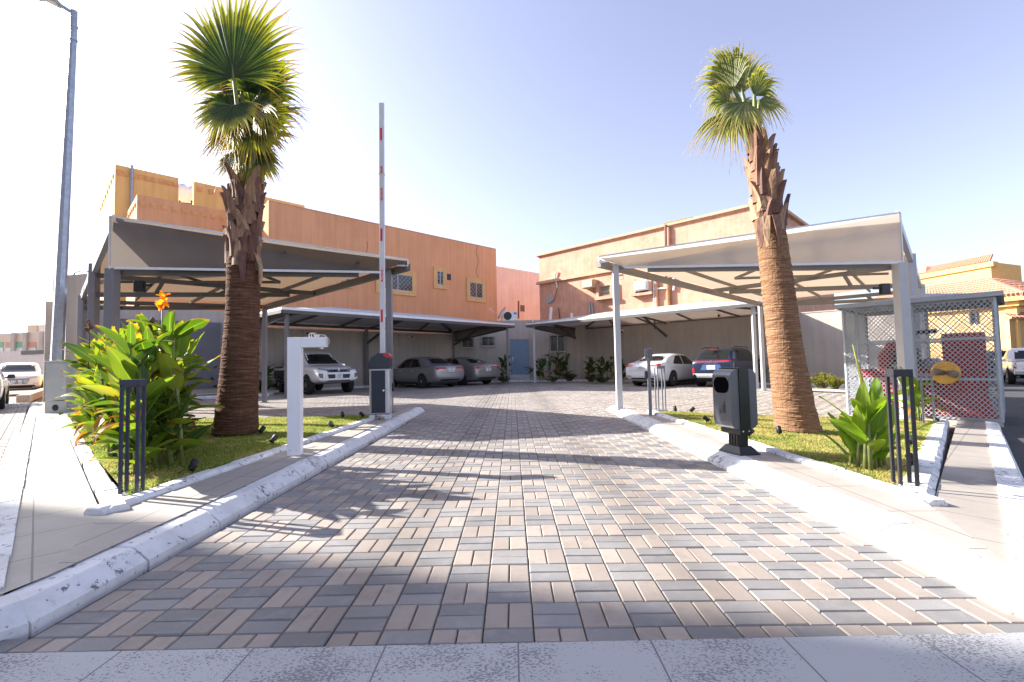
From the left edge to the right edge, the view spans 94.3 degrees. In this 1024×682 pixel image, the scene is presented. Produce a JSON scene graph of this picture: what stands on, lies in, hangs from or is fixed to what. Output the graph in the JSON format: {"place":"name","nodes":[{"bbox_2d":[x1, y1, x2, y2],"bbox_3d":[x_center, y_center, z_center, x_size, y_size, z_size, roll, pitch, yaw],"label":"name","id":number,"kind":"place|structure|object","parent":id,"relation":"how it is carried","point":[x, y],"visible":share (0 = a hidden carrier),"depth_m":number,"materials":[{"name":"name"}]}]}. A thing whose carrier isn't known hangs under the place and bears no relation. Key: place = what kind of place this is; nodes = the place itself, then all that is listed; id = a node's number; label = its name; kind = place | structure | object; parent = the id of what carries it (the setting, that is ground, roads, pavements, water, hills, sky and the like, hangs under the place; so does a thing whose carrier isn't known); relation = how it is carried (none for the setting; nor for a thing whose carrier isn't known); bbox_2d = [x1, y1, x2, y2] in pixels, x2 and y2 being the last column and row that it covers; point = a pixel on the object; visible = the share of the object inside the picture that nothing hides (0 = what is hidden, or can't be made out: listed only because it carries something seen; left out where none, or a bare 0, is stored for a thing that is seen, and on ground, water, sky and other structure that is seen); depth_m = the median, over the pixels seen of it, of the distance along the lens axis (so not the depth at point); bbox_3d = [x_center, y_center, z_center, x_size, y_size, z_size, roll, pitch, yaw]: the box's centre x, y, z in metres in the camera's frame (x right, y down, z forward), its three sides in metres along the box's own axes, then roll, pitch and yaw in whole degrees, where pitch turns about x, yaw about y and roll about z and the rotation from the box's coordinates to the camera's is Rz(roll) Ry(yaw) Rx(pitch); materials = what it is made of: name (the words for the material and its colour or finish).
{"place":"outdoors","nodes":[
{"label":"outdoors","id":0,"kind":"place"},
{"bbox_2d":[0,395,28,484],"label":"street paving","id":1,"kind":"structure","parent":0,"point":[11,420],"depth_m":9.04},
{"bbox_2d":[0,369,14,408],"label":"sedan","id":2,"kind":"object","parent":1,"relation":"on","point":[4,393],"visible":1,"depth_m":14.41,"materials":[{"name":"white paint"}]},
{"bbox_2d":[0,362,43,390],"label":"suv","id":3,"kind":"object","parent":1,"relation":"on","point":[29,376],"visible":0.77,"depth_m":23.42,"materials":[{"name":"white paint"}]},
{"bbox_2d":[16,388,42,402],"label":"stone kerb","id":4,"kind":"structure","parent":1,"relation":"on","point":[31,396],"depth_m":17.93,"materials":[{"name":"beige stone"}]},
{"bbox_2d":[0,350,43,371],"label":"street wall","id":5,"kind":"structure","parent":0,"point":[32,356],"depth_m":50.97,"materials":[{"name":"paint"}]},
{"bbox_2d":[0,403,101,594],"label":"sidewalk","id":6,"kind":"structure","parent":0,"point":[54,524],"depth_m":3.35,"materials":[{"name":"concrete"}]},
{"bbox_2d":[39,0,77,400],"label":"street lamp","id":7,"kind":"object","parent":6,"relation":"on","point":[58,329],"visible":0.95,"depth_m":13.47,"materials":[{"name":"metal"}]},
{"bbox_2d":[44,361,81,412],"bbox_3d":[-10.689,1.088,11.323,0.538,1.224,0.440,-1,-3,0],"label":"utility cabinet","id":8,"kind":"object","parent":6,"relation":"on","point":[56,382],"visible":0.71,"depth_m":11.12,"materials":[{"name":"grey metal"}]},
{"bbox_2d":[69,414,368,494],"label":"lawn","id":9,"kind":"structure","parent":0,"point":[218,450],"depth_m":5.53,"materials":[{"name":"green plant"}]},
{"bbox_2d":[50,325,127,437],"bbox_3d":[-6.122,0.628,7.286,1.331,1.797,3.202,1,-4,-42],"label":"canna clump","id":10,"kind":"object","parent":9,"relation":"on","point":[80,362],"visible":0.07,"depth_m":7.20,"materials":[{"name":"green plant"}]},
{"bbox_2d":[56,319,197,456],"bbox_3d":[-4.681,0.574,5.821,1.325,1.743,2.674,1,-4,-43],"label":"canna clump","id":11,"kind":"object","parent":9,"relation":"on","point":[95,422],"visible":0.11,"depth_m":5.57,"materials":[{"name":"green plant"}]},
{"bbox_2d":[116,379,146,495],"bbox_3d":[-2.875,0.731,3.595,0.155,0.880,0.155,0,-3,-18],"label":"bollard light","id":12,"kind":"object","parent":9,"relation":"on","point":[128,384],"visible":0.95,"depth_m":3.57,"materials":[{"name":"grey paint"}]},
{"bbox_2d":[77,291,224,475],"bbox_3d":[-3.617,0.400,4.825,1.212,1.893,2.124,1,-3,-37],"label":"canna clump","id":13,"kind":"object","parent":9,"relation":"on","point":[133,354],"visible":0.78,"depth_m":4.51,"materials":[{"name":"green plant"}]},
{"bbox_2d":[178,459,198,472],"bbox_3d":[-2.862,1.124,4.209,0.100,0.142,0.165,-3,-3,31],"label":"spotlight","id":14,"kind":"object","parent":9,"relation":"on","point":[193,464],"visible":0.98,"depth_m":4.21,"materials":[{"name":"black plastic"}]},
{"bbox_2d":[155,0,317,435],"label":"palm tree","id":15,"kind":"object","parent":9,"relation":"on","point":[245,115],"visible":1,"depth_m":6.60,"materials":[{"name":"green plant"}]},
{"bbox_2d":[0,381,1023,652],"bbox_3d":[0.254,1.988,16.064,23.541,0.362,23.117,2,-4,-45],"label":"driveway paving","id":16,"kind":"structure","parent":0,"point":[628,529],"depth_m":2.61,"materials":[{"name":"grey concrete"}]},
{"bbox_2d":[0,402,37,596],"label":"sidewalk kerb","id":17,"kind":"structure","parent":16,"relation":"on","point":[11,485],"depth_m":3.81,"materials":[{"name":"white paint"}]},
{"bbox_2d":[59,414,129,512],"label":"planter kerb","id":18,"kind":"structure","parent":16,"relation":"on","point":[103,487],"depth_m":4.20,"materials":[{"name":"white paint"}]},
{"bbox_2d":[5,384,415,407],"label":"court kerb","id":19,"kind":"structure","parent":16,"relation":"on","point":[28,405],"depth_m":20.51,"materials":[{"name":"white paint"}]},
{"bbox_2d":[0,407,424,640],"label":"driveway kerb","id":20,"kind":"structure","parent":16,"relation":"on","point":[36,607],"depth_m":2.64,"materials":[{"name":"white paint"}]},
{"bbox_2d":[190,393,259,395],"bbox_3d":[-11.739,2.068,18.144,3.899,0.001,3.120,-2,-3,24],"label":"planting bed","id":21,"kind":"object","parent":16,"relation":"on","point":[206,394],"visible":0.19,"depth_m":18.40,"materials":[{"name":"grey concrete"}]},
{"bbox_2d":[259,364,278,390],"bbox_3d":[-9.975,1.469,18.866,1.399,1.155,0.710,-1,-3,-13],"label":"canna plant","id":22,"kind":"object","parent":21,"relation":"on","point":[269,371],"visible":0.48,"depth_m":18.86,"materials":[{"name":"green plant"}]},
{"bbox_2d":[47,407,414,575],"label":"footway","id":23,"kind":"structure","parent":16,"relation":"on","point":[105,531],"depth_m":3.42,"materials":[{"name":"concrete"}]},
{"bbox_2d":[287,333,328,455],"bbox_3d":[-2.217,0.571,5.185,0.428,1.325,0.105,-1,-3,-8],"label":"camera post","id":24,"kind":"object","parent":23,"relation":"on","point":[296,346],"visible":1,"depth_m":5.13,"materials":[{"name":"silver metal"}]},
{"bbox_2d":[369,103,392,419],"bbox_3d":[-2.419,-1.572,8.707,0.412,5.951,0.459,-1,-3,0],"label":"barrier","id":25,"kind":"object","parent":23,"relation":"on","point":[380,382],"visible":1,"depth_m":8.67,"materials":[{"name":"silver metal"}]},
{"bbox_2d":[83,415,383,514],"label":"planter kerb","id":26,"kind":"structure","parent":16,"relation":"on","point":[132,499],"depth_m":4.07,"materials":[{"name":"white paint"}]},
{"bbox_2d":[76,214,409,411],"bbox_3d":[-7.439,-0.266,11.644,10.770,4.045,4.470,-4,-4,44],"label":"carport","id":27,"kind":"object","parent":16,"relation":"on","point":[182,263],"visible":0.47,"depth_m":9.56,"materials":[{"name":"grey paint"}]},
{"bbox_2d":[133,280,151,291],"bbox_3d":[-7.830,-1.161,10.074,0.350,0.240,0.100,-1,-3,0],"label":"floodlight","id":28,"kind":"object","parent":27,"relation":"attached to","point":[140,285],"visible":1,"depth_m":10.03,"materials":[{"name":"black plastic"}]},
{"bbox_2d":[274,351,357,394],"bbox_3d":[-8.636,1.315,20.480,2.160,1.774,5.416,1,-4,-44],"label":"pickup truck","id":29,"kind":"object","parent":16,"relation":"on","point":[321,369],"visible":0.8,"depth_m":18.98,"materials":[{"name":"white paint"}]},
{"bbox_2d":[260,307,514,397],"bbox_3d":[-5.883,0.415,22.959,5.260,3.700,12.358,-4,-4,42],"label":"carport","id":30,"kind":"object","parent":16,"relation":"on","point":[332,317],"visible":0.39,"depth_m":23.17,"materials":[{"name":"grey paint"}]},
{"bbox_2d":[393,357,463,387],"bbox_3d":[-4.460,1.528,23.564,2.170,1.472,4.828,2,-4,-44],"label":"sedan","id":31,"kind":"object","parent":16,"relation":"on","point":[423,372],"visible":0.91,"depth_m":22.25,"materials":[{"name":"silver metal"}]},
{"bbox_2d":[445,357,498,384],"bbox_3d":[-2.819,1.595,25.525,2.140,1.458,4.728,2,-4,-44],"label":"sedan","id":32,"kind":"object","parent":16,"relation":"on","point":[478,370],"visible":0.58,"depth_m":23.93,"materials":[{"name":"beige metal"}]},
{"bbox_2d":[497,354,511,379],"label":"canna plant","id":33,"kind":"object","parent":16,"relation":"on","point":[501,360],"visible":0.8,"depth_m":26.24,"materials":[{"name":"green plant"}]},
{"bbox_2d":[451,320,586,379],"bbox_3d":[0.416,0.756,30.283,9.600,3.860,4.629,-1,-3,0],"label":"guard room","id":34,"kind":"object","parent":16,"relation":"on","point":[490,348],"visible":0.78,"depth_m":28.63,"materials":[{"name":"paint"}]},
{"bbox_2d":[461,338,473,348],"bbox_3d":[-2.688,0.117,28.688,0.818,0.686,0.090,-1,-3,1],"label":"window","id":35,"kind":"structure","parent":34,"relation":"in","point":[467,343],"depth_m":28.67,"materials":[{"name":"paint"}]},
{"bbox_2d":[481,336,494,346],"bbox_3d":[-1.453,0.018,28.677,0.877,0.672,0.090,-1,-3,1],"label":"window","id":36,"kind":"structure","parent":34,"relation":"in","point":[486,341],"depth_m":28.68,"materials":[{"name":"paint"}]},
{"bbox_2d":[503,311,516,320],"bbox_3d":[-0.115,-1.518,29.300,0.850,0.610,0.371,-1,-3,0],"label":"air conditioner","id":37,"kind":"object","parent":34,"relation":"on","point":[509,315],"visible":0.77,"depth_m":29.13,"materials":[{"name":"white metal"}]},
{"bbox_2d":[510,340,529,374],"bbox_3d":[0.475,0.968,28.589,1.127,2.123,0.128,-1,-3,0],"label":"door","id":38,"kind":"structure","parent":34,"relation":"in","point":[519,349],"depth_m":28.59,"materials":[{"name":"blue paint"}]},
{"bbox_2d":[549,334,565,352],"bbox_3d":[2.739,0.143,28.614,1.000,1.104,0.090,-1,-3,1],"label":"window","id":39,"kind":"structure","parent":34,"relation":"in","point":[557,343],"depth_m":28.61,"materials":[{"name":"glass"}]},
{"bbox_2d":[468,379,587,382],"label":"court kerb","id":40,"kind":"structure","parent":16,"relation":"on","point":[579,380],"depth_m":26.94,"materials":[{"name":"white paint"}]},
{"bbox_2d":[524,360,550,379],"bbox_3d":[1.405,1.624,26.435,1.494,1.134,0.887,-2,-3,13],"label":"canna plant","id":41,"kind":"object","parent":16,"relation":"on","point":[541,364],"visible":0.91,"depth_m":26.36,"materials":[{"name":"green plant"}]},
{"bbox_2d":[594,356,614,379],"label":"canna plant","id":42,"kind":"object","parent":16,"relation":"on","point":[602,371],"visible":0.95,"depth_m":25.19,"materials":[{"name":"green plant"}]},
{"bbox_2d":[526,300,763,388],"bbox_3d":[6.838,0.224,23.669,11.849,3.812,5.260,-4,-4,44],"label":"carport","id":43,"kind":"object","parent":16,"relation":"on","point":[652,316],"visible":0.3,"depth_m":23.58,"materials":[{"name":"grey paint"}]},
{"bbox_2d":[626,353,695,385],"bbox_3d":[7.240,1.298,21.997,2.169,1.447,4.928,-4,-4,44],"label":"sedan","id":44,"kind":"object","parent":16,"relation":"on","point":[678,367],"visible":0.76,"depth_m":20.62,"materials":[{"name":"white paint"}]},
{"bbox_2d":[654,366,667,411],"bbox_3d":[2.881,0.922,9.233,0.190,0.880,0.190,-1,-3,-5],"label":"bollard light","id":45,"kind":"object","parent":16,"relation":"on","point":[661,368],"visible":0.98,"depth_m":9.18,"materials":[{"name":"grey paint"}]},
{"bbox_2d":[594,380,851,386],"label":"court kerb","id":46,"kind":"structure","parent":16,"relation":"on","point":[694,382],"depth_m":22.83,"materials":[{"name":"white paint"}]},
{"bbox_2d":[692,346,765,385],"bbox_3d":[9.594,1.099,20.804,2.140,1.683,4.370,-4,-4,44],"label":"suv","id":47,"kind":"object","parent":16,"relation":"on","point":[706,363],"visible":0.63,"depth_m":19.51,"materials":[{"name":"blue paint"}]},
{"bbox_2d":[596,210,926,419],"bbox_3d":[7.222,-0.343,11.975,4.762,4.178,10.968,-4,-4,43],"label":"carport","id":48,"kind":"object","parent":16,"relation":"on","point":[867,253],"visible":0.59,"depth_m":9.59,"materials":[{"name":"grey paint"}]},
{"bbox_2d":[873,283,890,294],"bbox_3d":[8.273,-1.164,10.630,0.350,0.240,0.100,-1,-3,0],"label":"floodlight","id":49,"kind":"object","parent":48,"relation":"attached to","point":[884,288],"visible":1,"depth_m":10.58,"materials":[{"name":"black plastic"}]},
{"bbox_2d":[646,410,947,505],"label":"planter kerb","id":50,"kind":"structure","parent":16,"relation":"on","point":[932,500],"depth_m":4.04,"materials":[{"name":"white paint"}]},
{"bbox_2d":[607,405,1023,617],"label":"driveway kerb","id":51,"kind":"structure","parent":16,"relation":"on","point":[998,584],"depth_m":2.77,"materials":[{"name":"white paint"}]},
{"bbox_2d":[623,405,1008,564],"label":"footway","id":52,"kind":"structure","parent":16,"relation":"on","point":[931,520],"depth_m":3.37,"materials":[{"name":"concrete"}]},
{"bbox_2d":[644,348,651,414],"bbox_3d":[2.447,0.725,8.483,0.145,1.188,0.151,-2,-3,12],"label":"reader post","id":53,"kind":"object","parent":52,"relation":"on","point":[648,358],"visible":1,"depth_m":8.43,"materials":[{"name":"grey metal"}]},
{"bbox_2d":[712,367,760,455],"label":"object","id":54,"kind":"object","parent":52,"relation":"on","point":[735,404],"visible":1,"depth_m":4.80,"materials":[{"name":"black plastic"}]},
{"bbox_2d":[812,388,845,391],"bbox_3d":[11.437,1.676,15.627,4.350,0.136,1.918,-4,-4,44],"label":"planting bed","id":55,"kind":"object","parent":16,"relation":"on","point":[829,388],"visible":0.07,"depth_m":16.85,"materials":[{"name":"concrete"}]},
{"bbox_2d":[810,371,835,387],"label":"shrub","id":56,"kind":"object","parent":55,"relation":"on","point":[818,380],"visible":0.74,"depth_m":17.15,"materials":[{"name":"green plant"}]},
{"bbox_2d":[822,376,844,388],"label":"shrub","id":57,"kind":"object","parent":55,"relation":"on","point":[837,382],"visible":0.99,"depth_m":16.52,"materials":[{"name":"green plant"}]},
{"bbox_2d":[813,389,852,392],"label":"court kerb","id":58,"kind":"structure","parent":16,"relation":"on","point":[828,390],"depth_m":15.51,"materials":[{"name":"white paint"}]},
{"bbox_2d":[861,329,945,414],"bbox_3d":[8.858,0.700,10.273,1.340,1.918,2.026,1,-4,-44],"label":"fire pump","id":59,"kind":"object","parent":16,"relation":"on","point":[920,369],"visible":0.15,"depth_m":10.31,"materials":[{"name":"red paint"}]},
{"bbox_2d":[834,290,1005,430],"bbox_3d":[8.943,0.385,10.338,2.570,2.850,2.590,1,-4,-44],"label":"pump cage","id":60,"kind":"object","parent":16,"relation":"on","point":[925,304],"visible":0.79,"depth_m":9.57,"materials":[{"name":"grey metal"}]},
{"bbox_2d":[930,361,960,383],"bbox_3d":[8.300,0.612,9.095,0.264,0.440,0.440,1,-4,-43],"label":"hose inlet","id":61,"kind":"object","parent":60,"relation":"attached to","point":[944,372],"visible":0.99,"depth_m":9.12,"materials":[{"name":"gold metal"}]},
{"bbox_2d":[941,332,997,418],"bbox_3d":[8.958,0.676,9.370,0.460,1.675,0.800,1,-4,-44],"label":"gate","id":62,"kind":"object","parent":60,"relation":"on","point":[968,376],"visible":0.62,"depth_m":9.21,"materials":[{"name":"red metal"}]},
{"bbox_2d":[893,419,949,506],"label":"planter kerb","id":63,"kind":"structure","parent":16,"relation":"on","point":[932,455],"depth_m":4.29,"materials":[{"name":"white paint"}]},
{"bbox_2d":[885,369,921,486],"bbox_3d":[2.906,0.651,3.536,0.155,0.880,0.155,-2,-3,15],"label":"bollard light","id":64,"kind":"object","parent":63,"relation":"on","point":[894,374],"visible":0.98,"depth_m":3.51,"materials":[{"name":"grey paint"}]},
{"bbox_2d":[0,0,1023,333],"label":"sky","id":65,"kind":"structure","parent":0,"point":[522,130],"materials":[{"name":"blue"}]},
{"bbox_2d":[658,411,937,485],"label":"lawn","id":66,"kind":"structure","parent":0,"point":[814,449],"depth_m":5.64,"materials":[{"name":"green plant"}]},
{"bbox_2d":[682,40,821,432],"bbox_3d":[3.267,-1.518,6.705,1.699,5.539,1.148,0,-3,-26],"label":"palm tree","id":67,"kind":"object","parent":66,"relation":"on","point":[793,403],"visible":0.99,"depth_m":6.53,"materials":[{"name":"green plant"}]},
{"bbox_2d":[815,344,937,471],"bbox_3d":[3.007,0.583,4.165,0.759,1.110,0.930,1,-3,-34],"label":"canna clump","id":68,"kind":"object","parent":66,"relation":"on","point":[863,432],"visible":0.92,"depth_m":4.05,"materials":[{"name":"green plant"}]},
{"bbox_2d":[898,366,947,421],"bbox_3d":[7.339,1.016,8.541,0.675,1.142,1.007,-2,-3,21],"label":"canna clump","id":69,"kind":"object","parent":66,"relation":"on","point":[917,395],"visible":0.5,"depth_m":8.41,"materials":[{"name":"green plant"}]},
{"bbox_2d":[919,373,935,423],"bbox_3d":[7.096,0.992,8.105,0.190,0.880,0.190,-3,-3,38],"label":"bollard light","id":70,"kind":"object","parent":66,"relation":"on","point":[930,375],"visible":0.96,"depth_m":8.07,"materials":[{"name":"grey paint"}]},
{"bbox_2d":[932,421,1010,565],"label":"sidewalk","id":71,"kind":"structure","parent":0,"point":[967,491],"depth_m":3.51,"materials":[{"name":"concrete"}]},
{"bbox_2d":[945,376,1023,477],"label":"asphalt road","id":72,"kind":"structure","parent":0,"point":[1012,429],"depth_m":9.82,"materials":[{"name":"grey asphalt"}]},
{"bbox_2d":[0,632,1023,681],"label":"threshold slabs","id":73,"kind":"structure","parent":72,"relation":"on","point":[986,657],"depth_m":1.67,"materials":[{"name":"concrete"}]},
{"bbox_2d":[985,421,1023,573],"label":"sidewalk kerb","id":74,"kind":"structure","parent":72,"relation":"on","point":[1009,478],"depth_m":3.45,"materials":[{"name":"white paint"}]},
{"bbox_2d":[987,349,1023,377],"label":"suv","id":75,"kind":"object","parent":72,"relation":"on","point":[1003,354],"visible":0.06,"depth_m":27.65,"materials":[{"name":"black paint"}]},
{"bbox_2d":[994,348,1023,383],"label":"pickup truck","id":76,"kind":"object","parent":72,"relation":"on","point":[1013,362],"visible":0.79,"depth_m":21.59,"materials":[{"name":"white paint"}]},
{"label":"planting bed","id":77,"kind":"structure","parent":0,"visible":0},
{"bbox_2d":[532,357,554,379],"bbox_3d":[1.746,1.550,26.869,1.011,1.320,1.261,1,-3,-35],"label":"canna plant","id":78,"kind":"object","parent":77,"relation":"on","point":[543,360],"visible":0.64,"depth_m":26.89,"materials":[{"name":"green plant"}]},
{"bbox_2d":[547,352,563,377],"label":"canna plant","id":79,"kind":"object","parent":77,"relation":"on","point":[557,371],"visible":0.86,"depth_m":28.23,"materials":[{"name":"green plant"}]},
{"bbox_2d":[557,352,571,378],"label":"canna plant","id":80,"kind":"object","parent":77,"relation":"on","point":[563,366],"visible":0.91,"depth_m":27.95,"materials":[{"name":"green plant"}]},
{"bbox_2d":[582,356,600,376],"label":"canna plant","id":81,"kind":"object","parent":77,"relation":"on","point":[589,367],"visible":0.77,"depth_m":26.76,"materials":[{"name":"green plant"}]},
{"label":"ground","id":82,"kind":"structure","parent":0,"visible":0},
{"bbox_2d":[0,331,44,351],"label":"apartment block","id":83,"kind":"structure","parent":82,"relation":"on","point":[24,341],"depth_m":67.01,"materials":[{"name":"paint"}]},
{"bbox_2d":[27,325,44,331],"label":"rooftop block","id":84,"kind":"structure","parent":82,"relation":"on","point":[34,328],"depth_m":74.52,"materials":[{"name":"beige concrete"}]},
{"bbox_2d":[125,194,227,310],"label":"orange house","id":85,"kind":"structure","parent":82,"relation":"on","point":[149,208],"depth_m":22.69,"materials":[{"name":"paint"}]},
{"bbox_2d":[98,164,304,305],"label":"yellow house","id":86,"kind":"structure","parent":82,"relation":"on","point":[125,186],"depth_m":25.55,"materials":[{"name":"paint"}]},
{"bbox_2d":[178,183,189,202],"bbox_3d":[-19.729,-8.453,28.326,1.554,1.830,1.554,-1,-3,0],"label":"water tank","id":87,"kind":"object","parent":86,"relation":"on","point":[183,193],"visible":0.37,"depth_m":27.81,"materials":[{"name":"white plastic"}]},
{"bbox_2d":[43,301,451,401],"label":"boundary wall","id":88,"kind":"structure","parent":82,"relation":"on","point":[347,347],"depth_m":23.39,"materials":[{"name":"paint"}]},
{"bbox_2d":[120,319,221,388],"bbox_3d":[-13.281,0.558,18.577,0.070,2.700,3.339,-4,-4,44],"label":"sheet panel","id":89,"kind":"object","parent":88,"relation":"attached to","point":[208,346],"visible":0.25,"depth_m":19.42,"materials":[{"name":"grey metal"}]},
{"bbox_2d":[260,200,496,333],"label":"orange house","id":90,"kind":"structure","parent":82,"relation":"on","point":[446,277],"depth_m":28.02,"materials":[{"name":"paint"}]},
{"bbox_2d":[375,271,416,296],"bbox_3d":[-6.693,-3.416,27.526,2.683,1.464,0.090,2,-4,-45],"label":"window","id":91,"kind":"structure","parent":90,"relation":"in","point":[405,283],"depth_m":27.86,"materials":[{"name":"beige glass"}]},
{"bbox_2d":[433,266,446,289],"bbox_3d":[-4.508,-3.936,29.747,1.007,1.348,0.090,2,-4,-45],"label":"window","id":92,"kind":"structure","parent":90,"relation":"in","point":[439,274],"depth_m":29.73,"materials":[{"name":"beige glass"}]},
{"bbox_2d":[466,277,485,302],"bbox_3d":[-2.408,-3.396,31.810,1.602,1.558,0.090,2,-4,-45],"label":"window","id":93,"kind":"structure","parent":90,"relation":"in","point":[475,287],"depth_m":31.78,"materials":[{"name":"beige glass"}]},
{"bbox_2d":[496,266,539,320],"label":"pink house","id":94,"kind":"structure","parent":82,"relation":"on","point":[518,291],"depth_m":40.62,"materials":[{"name":"pink paint"}]},
{"bbox_2d":[536,204,834,319],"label":"peach house","id":95,"kind":"structure","parent":82,"relation":"on","point":[564,273],"depth_m":28.40,"materials":[{"name":"paint"}]},
{"bbox_2d":[582,279,597,288],"bbox_3d":[4.886,-3.568,29.835,0.574,0.508,0.864,2,-4,-45],"label":"air conditioner","id":96,"kind":"object","parent":95,"relation":"attached to","point":[589,284],"visible":1,"depth_m":29.56,"materials":[{"name":"white metal"}]},
{"bbox_2d":[594,281,612,300],"bbox_3d":[5.717,-3.069,29.169,0.360,1.025,1.330,2,-4,-45],"label":"window","id":97,"kind":"structure","parent":95,"relation":"in","point":[604,291],"depth_m":29.19,"materials":[{"name":"beige paint"}]},
{"bbox_2d":[634,280,648,291],"bbox_3d":[7.485,-3.161,27.277,0.494,0.542,0.816,2,-4,-45],"label":"air conditioner","id":98,"kind":"object","parent":95,"relation":"attached to","point":[640,286],"visible":0.98,"depth_m":27.09,"materials":[{"name":"white metal"}]},
{"bbox_2d":[631,278,652,296],"bbox_3d":[7.513,-3.129,27.371,0.360,1.010,1.321,2,-4,-45],"label":"window","id":99,"kind":"structure","parent":95,"relation":"in","point":[650,292],"depth_m":27.33,"materials":[{"name":"beige paint"}]},
{"bbox_2d":[585,310,895,383],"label":"boundary wall","id":100,"kind":"structure","parent":82,"relation":"on","point":[822,335],"depth_m":23.12,"materials":[{"name":"paint"}]},
{"bbox_2d":[875,253,1023,359],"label":"villa","id":101,"kind":"object","parent":82,"relation":"on","point":[983,273],"visible":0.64,"depth_m":45.41,"materials":[{"name":"paint"}]},
{"bbox_2d":[1001,312,1023,349],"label":"garden wall","id":102,"kind":"structure","parent":82,"relation":"on","point":[1010,334],"depth_m":40.06,"materials":[{"name":"paint"}]},
{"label":"street bed","id":103,"kind":"structure","parent":0,"visible":0},
{"bbox_2d":[64,270,87,360],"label":"boundary wall","id":104,"kind":"structure","parent":103,"relation":"on","point":[75,283],"depth_m":15.21,"materials":[{"name":"paint"}]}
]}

